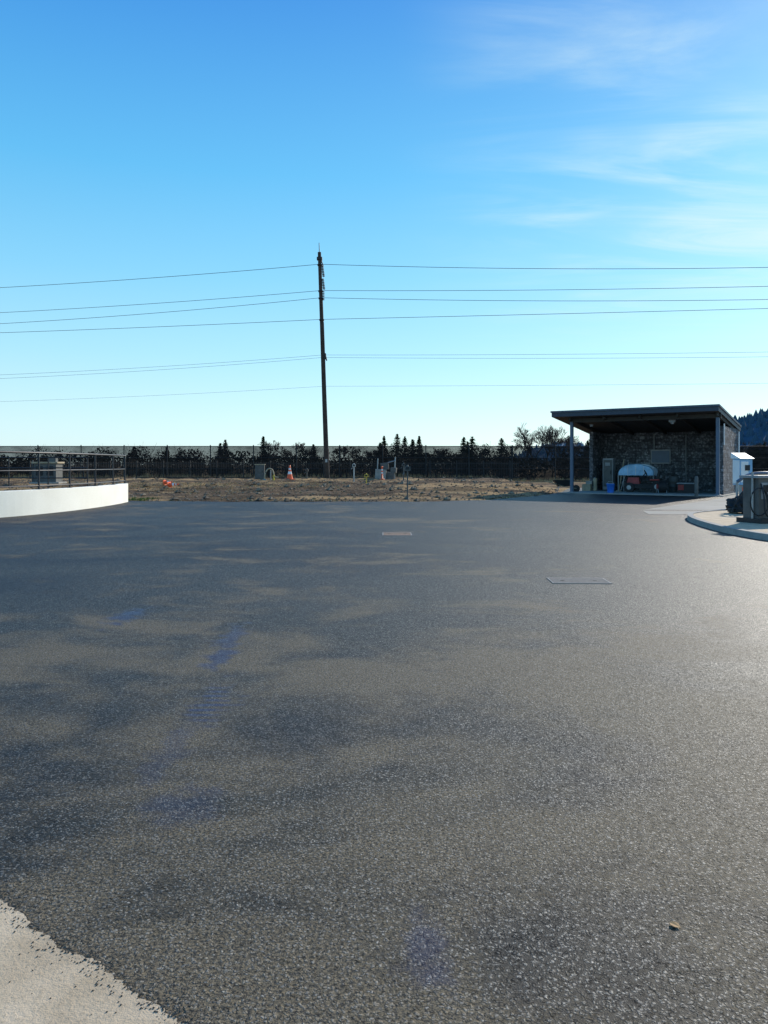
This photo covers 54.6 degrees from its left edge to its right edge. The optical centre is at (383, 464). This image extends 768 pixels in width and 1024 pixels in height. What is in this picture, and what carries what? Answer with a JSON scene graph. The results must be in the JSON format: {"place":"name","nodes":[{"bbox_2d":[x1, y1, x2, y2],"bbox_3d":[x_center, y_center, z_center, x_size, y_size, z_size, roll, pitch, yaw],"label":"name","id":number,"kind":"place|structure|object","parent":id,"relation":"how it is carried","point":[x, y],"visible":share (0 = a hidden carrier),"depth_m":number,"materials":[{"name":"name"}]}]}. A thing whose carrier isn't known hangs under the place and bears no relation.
{"place":"outdoors","nodes":[
{"label":"outdoors","id":0,"kind":"place"},
{"bbox_2d":[0,900,186,1023],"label":"concrete walkway","id":1,"kind":"structure","parent":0,"point":[44,981],"depth_m":2.27,"materials":[{"name":"grey concrete"}]},
{"bbox_2d":[0,476,563,501],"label":"soil bank","id":2,"kind":"structure","parent":0,"point":[459,493],"depth_m":40.60,"materials":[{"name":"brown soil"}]},
{"bbox_2d":[0,457,87,487],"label":"pipe railing","id":3,"kind":"object","parent":2,"relation":"on","point":[9,477],"visible":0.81,"depth_m":40.11,"materials":[{"name":"metal"}]},
{"bbox_2d":[29,458,66,483],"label":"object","id":4,"kind":"structure","parent":2,"relation":"on","point":[53,462],"depth_m":44.41,"materials":[{"name":"grey paint"}]},
{"bbox_2d":[167,482,178,487],"bbox_3d":[-12.132,1.138,42.929,0.655,0.384,0.384,-6,-1,13],"label":"traffic cone","id":5,"kind":"object","parent":2,"relation":"on","point":[170,484],"visible":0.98,"depth_m":42.86,"materials":[{"name":"orange plastic"}]},
{"bbox_2d":[254,464,264,478],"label":"utility cabinet","id":6,"kind":"object","parent":2,"relation":"on","point":[259,471],"visible":0.9,"depth_m":67.68,"materials":[{"name":"grey metal"}]},
{"bbox_2d":[263,468,278,479],"bbox_3d":[-9.741,0.797,64.071,1.361,1.093,0.361,0,0,-4],"label":"gooseneck pipe","id":7,"kind":"object","parent":2,"relation":"on","point":[274,476],"visible":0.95,"depth_m":63.95,"materials":[{"name":"grey metal"}]},
{"bbox_2d":[29,461,518,479],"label":"picket fence","id":8,"kind":"object","parent":2,"relation":"on","point":[270,463],"visible":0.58,"depth_m":71.48,"materials":[{"name":"black metal"}]},
{"bbox_2d":[287,465,294,479],"bbox_3d":[-8.100,0.638,64.000,0.775,1.260,0.775,0,0,-17],"label":"traffic cone","id":9,"kind":"object","parent":2,"relation":"on","point":[289,476],"visible":0.96,"depth_m":63.86,"materials":[{"name":"orange plastic"}]},
{"bbox_2d":[128,488,505,501],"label":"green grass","id":10,"kind":"structure","parent":2,"relation":"on","point":[141,498],"depth_m":33.59,"materials":[{"name":"plant"}]},
{"bbox_2d":[317,246,329,477],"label":"utility pole","id":11,"kind":"object","parent":2,"relation":"on","point":[324,395],"visible":0.99,"depth_m":69.83,"materials":[{"name":"brown wood"}]},
{"bbox_2d":[0,264,767,401],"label":"power lines","id":12,"kind":"object","parent":11,"relation":"attached to","point":[396,317],"visible":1,"depth_m":68.84,"materials":[{"name":"metal"}]},
{"bbox_2d":[351,464,355,481],"bbox_3d":[-2.386,0.618,58.000,0.391,1.510,0.292,0,0,0],"label":"water standpipe","id":13,"kind":"object","parent":2,"relation":"on","point":[353,465],"visible":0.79,"depth_m":57.95,"materials":[{"name":"metal"}]},
{"bbox_2d":[380,466,383,479],"bbox_3d":[-0.163,0.651,62.000,0.400,1.120,0.390,0,0,0],"label":"delineator post","id":14,"kind":"object","parent":2,"relation":"on","point":[381,473],"visible":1,"depth_m":61.94,"materials":[{"name":"orange plastic"}]},
{"bbox_2d":[375,457,396,479],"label":"utility equipment cabinet","id":15,"kind":"object","parent":2,"relation":"on","point":[390,474],"visible":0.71,"depth_m":65.83,"materials":[{"name":"grey metal"}]},
{"bbox_2d":[402,465,409,499],"bbox_3d":[0.999,0.775,33.388,0.371,1.580,0.225,0,0,0],"label":"water standpipe","id":16,"kind":"object","parent":2,"relation":"on","point":[407,468],"visible":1,"depth_m":33.37,"materials":[{"name":"grey metal"}]},
{"bbox_2d":[10,465,585,494],"bbox_3d":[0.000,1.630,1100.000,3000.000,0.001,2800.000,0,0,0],"label":"ground","id":17,"kind":"structure","parent":0,"point":[579,483],"depth_m":69.26,"materials":[{"name":"soil"}]},
{"bbox_2d":[153,451,177,472],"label":"pine tree","id":18,"kind":"object","parent":17,"relation":"on","point":[168,459],"visible":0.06,"depth_m":96.80,"materials":[{"name":"green plant"}]},
{"bbox_2d":[219,439,235,474],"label":"pine tree","id":19,"kind":"object","parent":17,"relation":"on","point":[225,443],"visible":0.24,"depth_m":95.95,"materials":[{"name":"green plant"}]},
{"bbox_2d":[252,436,270,476],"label":"pine tree","id":20,"kind":"object","parent":17,"relation":"on","point":[263,441],"visible":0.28,"depth_m":91.89,"materials":[{"name":"green plant"}]},
{"bbox_2d":[266,440,279,458],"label":"bare tree","id":21,"kind":"object","parent":17,"relation":"on","point":[269,444],"visible":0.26,"depth_m":99.50,"materials":[{"name":"brown plant"}]},
{"bbox_2d":[1,452,580,471],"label":"tree belt","id":22,"kind":"object","parent":17,"relation":"on","point":[77,459],"visible":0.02,"depth_m":158.13,"materials":[{"name":"green plant"}]},
{"bbox_2d":[2,473,588,481],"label":"tall dry grass","id":23,"kind":"structure","parent":17,"relation":"on","point":[418,475],"depth_m":73.30,"materials":[{"name":"beige plant"}]},
{"bbox_2d":[293,443,304,460],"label":"bare tree","id":24,"kind":"object","parent":17,"relation":"on","point":[302,444],"visible":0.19,"depth_m":100.79,"materials":[{"name":"brown plant"}]},
{"bbox_2d":[1,441,764,478],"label":"distant tree line","id":25,"kind":"object","parent":17,"relation":"on","point":[420,458],"visible":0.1,"depth_m":84.81,"materials":[{"name":"green plant"}]},
{"bbox_2d":[378,436,387,471],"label":"pine tree","id":26,"kind":"object","parent":17,"relation":"on","point":[384,442],"visible":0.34,"depth_m":92.90,"materials":[{"name":"green plant"}]},
{"bbox_2d":[0,445,767,480],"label":"perimeter fence","id":27,"kind":"object","parent":17,"relation":"on","point":[549,473],"visible":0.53,"depth_m":75.00,"materials":[{"name":"black metal"}]},
{"bbox_2d":[390,434,404,467],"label":"pine tree","id":28,"kind":"object","parent":17,"relation":"on","point":[397,441],"visible":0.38,"depth_m":94.90,"materials":[{"name":"green plant"}]},
{"bbox_2d":[395,436,408,462],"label":"pine tree","id":29,"kind":"object","parent":17,"relation":"on","point":[404,441],"visible":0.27,"depth_m":96.84,"materials":[{"name":"green plant"}]},
{"bbox_2d":[404,439,417,476],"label":"pine tree","id":30,"kind":"object","parent":17,"relation":"on","point":[412,442],"visible":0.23,"depth_m":93.91,"materials":[{"name":"green plant"}]},
{"bbox_2d":[412,436,422,467],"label":"pine tree","id":31,"kind":"object","parent":17,"relation":"on","point":[419,441],"visible":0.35,"depth_m":91.88,"materials":[{"name":"green plant"}]},
{"bbox_2d":[460,437,470,476],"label":"pine tree","id":32,"kind":"object","parent":17,"relation":"on","point":[463,443],"visible":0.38,"depth_m":94.89,"materials":[{"name":"green plant"}]},
{"bbox_2d":[467,436,479,467],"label":"pine tree","id":33,"kind":"object","parent":17,"relation":"on","point":[472,443],"visible":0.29,"depth_m":97.89,"materials":[{"name":"green plant"}]},
{"bbox_2d":[495,438,513,476],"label":"pine tree","id":34,"kind":"object","parent":17,"relation":"on","point":[501,440],"visible":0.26,"depth_m":93.87,"materials":[{"name":"green plant"}]},
{"bbox_2d":[511,435,535,454],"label":"bare tree","id":35,"kind":"object","parent":17,"relation":"on","point":[530,443],"visible":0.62,"depth_m":107.26,"materials":[{"name":"brown plant"}]},
{"bbox_2d":[514,422,550,454],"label":"bare tree","id":36,"kind":"object","parent":17,"relation":"on","point":[522,433],"visible":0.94,"depth_m":106.31,"materials":[{"name":"brown plant"}]},
{"bbox_2d":[535,426,558,468],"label":"bare tree","id":37,"kind":"object","parent":17,"relation":"on","point":[544,432],"visible":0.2,"depth_m":110.15,"materials":[{"name":"brown plant"}]},
{"bbox_2d":[533,426,567,459],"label":"bare tree","id":38,"kind":"object","parent":17,"relation":"on","point":[551,437],"visible":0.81,"depth_m":107.20,"materials":[{"name":"brown plant"}]},
{"bbox_2d":[544,435,574,455],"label":"bare tree","id":39,"kind":"object","parent":17,"relation":"on","point":[568,441],"visible":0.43,"depth_m":107.54,"materials":[{"name":"brown plant"}]},
{"bbox_2d":[563,436,580,449],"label":"bare tree","id":40,"kind":"object","parent":17,"relation":"on","point":[574,443],"visible":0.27,"depth_m":111.66,"materials":[{"name":"brown plant"}]},
{"bbox_2d":[579,440,588,475],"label":"pine tree","id":41,"kind":"object","parent":17,"relation":"on","point":[587,442],"visible":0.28,"depth_m":99.88,"materials":[{"name":"green plant"}]},
{"bbox_2d":[0,488,767,1023],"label":"asphalt yard","id":42,"kind":"structure","parent":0,"point":[342,762],"depth_m":4.07,"materials":[{"name":"grey asphalt"}]},
{"bbox_2d":[0,483,127,517],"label":"white concrete wall","id":43,"kind":"structure","parent":42,"relation":"on","point":[13,503],"depth_m":25.26,"materials":[{"name":"white concrete"}]},
{"bbox_2d":[0,451,125,488],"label":"metal railing","id":44,"kind":"object","parent":43,"relation":"on","point":[69,469],"visible":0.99,"depth_m":26.16,"materials":[{"name":"metal"}]},
{"bbox_2d":[1,878,210,1023],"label":"loose grit","id":45,"kind":"object","parent":42,"relation":"on","point":[177,1009],"visible":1,"depth_m":2.37,"materials":[{"name":"grey gravel"}]},
{"bbox_2d":[382,532,411,535],"bbox_3d":[0.300,1.595,17.200,0.680,0.014,0.800,0,0,0],"label":"drain cover","id":46,"kind":"object","parent":42,"relation":"on","point":[397,534],"visible":1,"depth_m":17.04,"materials":[{"name":"metal"}]},
{"bbox_2d":[545,480,579,491],"bbox_3d":[10.439,1.243,43.608,2.045,0.725,0.720,0,0,2],"label":"wheelbarrow","id":47,"kind":"object","parent":42,"relation":"on","point":[562,483],"visible":0.8,"depth_m":43.36,"materials":[{"name":"black metal"}]},
{"bbox_2d":[546,578,612,583],"bbox_3d":[2.680,1.595,10.250,0.800,0.014,0.470,0,0,2],"label":"drain cover","id":48,"kind":"object","parent":42,"relation":"on","point":[578,581],"visible":1,"depth_m":10.16,"materials":[{"name":"metal"}]},
{"bbox_2d":[550,404,741,496],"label":"block shed","id":49,"kind":"structure","parent":42,"relation":"on","point":[686,443],"depth_m":43.48,"materials":[{"name":"concrete"}]},
{"bbox_2d":[582,477,596,490],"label":"supply boxes","id":50,"kind":"object","parent":49,"relation":"on","point":[587,486],"visible":1,"depth_m":44.64,"materials":[{"name":"cardboard"}]},
{"bbox_2d":[602,458,615,490],"bbox_3d":[13.638,0.575,45.117,0.700,1.950,0.610,0,0,34],"label":"equipment cabinet","id":51,"kind":"object","parent":49,"relation":"on","point":[608,469],"visible":0.83,"depth_m":44.90,"materials":[{"name":"grey metal"}]},
{"bbox_2d":[607,481,614,492],"bbox_3d":[12.716,1.236,41.764,0.480,0.628,0.468,0,0,34],"label":"plastic pail","id":52,"kind":"object","parent":49,"relation":"on","point":[610,488],"visible":1,"depth_m":41.61,"materials":[{"name":"plastic"}]},
{"bbox_2d":[616,459,628,490],"bbox_3d":[13.990,0.601,43.647,0.743,1.912,0.250,0,0,11],"label":"broom and rake","id":53,"kind":"object","parent":49,"relation":"on","point":[623,479],"visible":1,"depth_m":43.67,"materials":[{"name":"metal"}]},
{"bbox_2d":[618,464,657,490],"bbox_3d":[14.847,0.738,43.457,2.066,1.623,1.158,0,0,34],"label":"tarp covered frame","id":54,"kind":"object","parent":49,"relation":"on","point":[634,469],"visible":0.9,"depth_m":43.04,"materials":[{"name":"white paint"}]},
{"bbox_2d":[624,470,660,492],"bbox_3d":[14.793,0.914,42.298,2.108,1.269,1.150,0,0,25],"label":"riding mower","id":55,"kind":"object","parent":49,"relation":"on","point":[632,484],"visible":0.77,"depth_m":42.09,"materials":[{"name":"red metal"}]},
{"bbox_2d":[656,481,666,492],"bbox_3d":[15.355,1.221,41.190,0.500,0.682,0.640,0,0,5],"label":"hose reel","id":56,"kind":"object","parent":49,"relation":"on","point":[661,486],"visible":0.88,"depth_m":40.95,"materials":[{"name":"black rubber"}]},
{"bbox_2d":[676,483,693,492],"bbox_3d":[16.794,1.270,41.426,0.950,0.560,0.650,0,0,23],"label":"tool chest","id":57,"kind":"object","parent":49,"relation":"on","point":[685,487],"visible":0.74,"depth_m":41.15,"materials":[{"name":"black metal"}]},
{"bbox_2d":[644,511,695,513],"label":"drain slab","id":58,"kind":"structure","parent":42,"relation":"on","point":[667,512],"depth_m":24.97,"materials":[{"name":"concrete"}]},
{"bbox_2d":[670,921,679,926],"bbox_3d":[1.009,1.593,2.581,0.038,0.004,0.028,0,0,44],"label":"fallen leaf","id":59,"kind":"object","parent":42,"relation":"on","point":[674,924],"visible":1,"depth_m":2.58,"materials":[{"name":"beige plant"}]},
{"bbox_2d":[694,476,697,496],"bbox_3d":[15.677,1.075,37.354,0.180,1.050,0.176,0,0,0],"label":"safety bollard","id":60,"kind":"object","parent":42,"relation":"on","point":[695,486],"visible":1,"depth_m":37.30,"materials":[{"name":"grey metal"}]},
{"bbox_2d":[687,509,767,540],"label":"kerbed island","id":61,"kind":"structure","parent":42,"relation":"on","point":[722,520],"depth_m":18.83,"materials":[{"name":"concrete"}]},
{"bbox_2d":[725,491,742,512],"bbox_3d":[11.003,1.056,22.823,1.067,0.873,1.107,0,0,0],"label":"coiled rubber hose","id":62,"kind":"object","parent":61,"relation":"on","point":[735,504],"visible":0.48,"depth_m":22.64,"materials":[{"name":"black rubber"}]},
{"bbox_2d":[736,471,767,512],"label":"hose support arm","id":63,"kind":"object","parent":61,"relation":"on","point":[755,473],"visible":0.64,"depth_m":23.10},
{"bbox_2d":[736,472,767,523],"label":"fuel dispenser","id":64,"kind":"object","parent":61,"relation":"on","point":[755,498],"visible":1,"depth_m":18.96,"materials":[{"name":"black metal"}]},
{"bbox_2d":[0,0,767,462],"label":"sky","id":65,"kind":"structure","parent":0,"point":[603,143],"materials":[{"name":"blue"}]},
{"bbox_2d":[520,440,584,464],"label":"hill","id":66,"kind":"structure","parent":0,"point":[579,443],"depth_m":858.87,"materials":[{"name":"plant"}]},
{"bbox_2d":[529,408,767,466],"bbox_3d":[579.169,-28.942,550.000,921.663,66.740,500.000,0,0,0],"label":"hill","id":67,"kind":"structure","parent":0,"point":[754,428],"depth_m":478.77,"materials":[{"name":"green plant"}]},
{"bbox_2d":[668,476,678,491],"bbox_3d":[16.489,1.100,42.355,0.590,0.900,0.575,0,0,34],"label":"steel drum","id":68,"kind":"object","parent":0,"point":[673,480],"visible":0.84,"depth_m":42.12,"materials":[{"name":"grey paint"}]},
{"bbox_2d":[645,494,738,509],"bbox_3d":[20.650,1.594,32.150,22.700,0.001,16.300,0,0,0],"label":"concrete apron","id":69,"kind":"object","parent":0,"point":[717,504],"visible":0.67,"depth_m":28.58,"materials":[{"name":"grey concrete"}]},
{"bbox_2d":[731,453,754,493],"bbox_3d":[13.104,0.577,27.180,0.600,2.047,0.560,0,0,-11],"label":"control kiosk","id":70,"kind":"object","parent":69,"relation":"on","point":[742,463],"visible":0.6,"depth_m":27.03,"materials":[{"name":"metal"}]}
]}

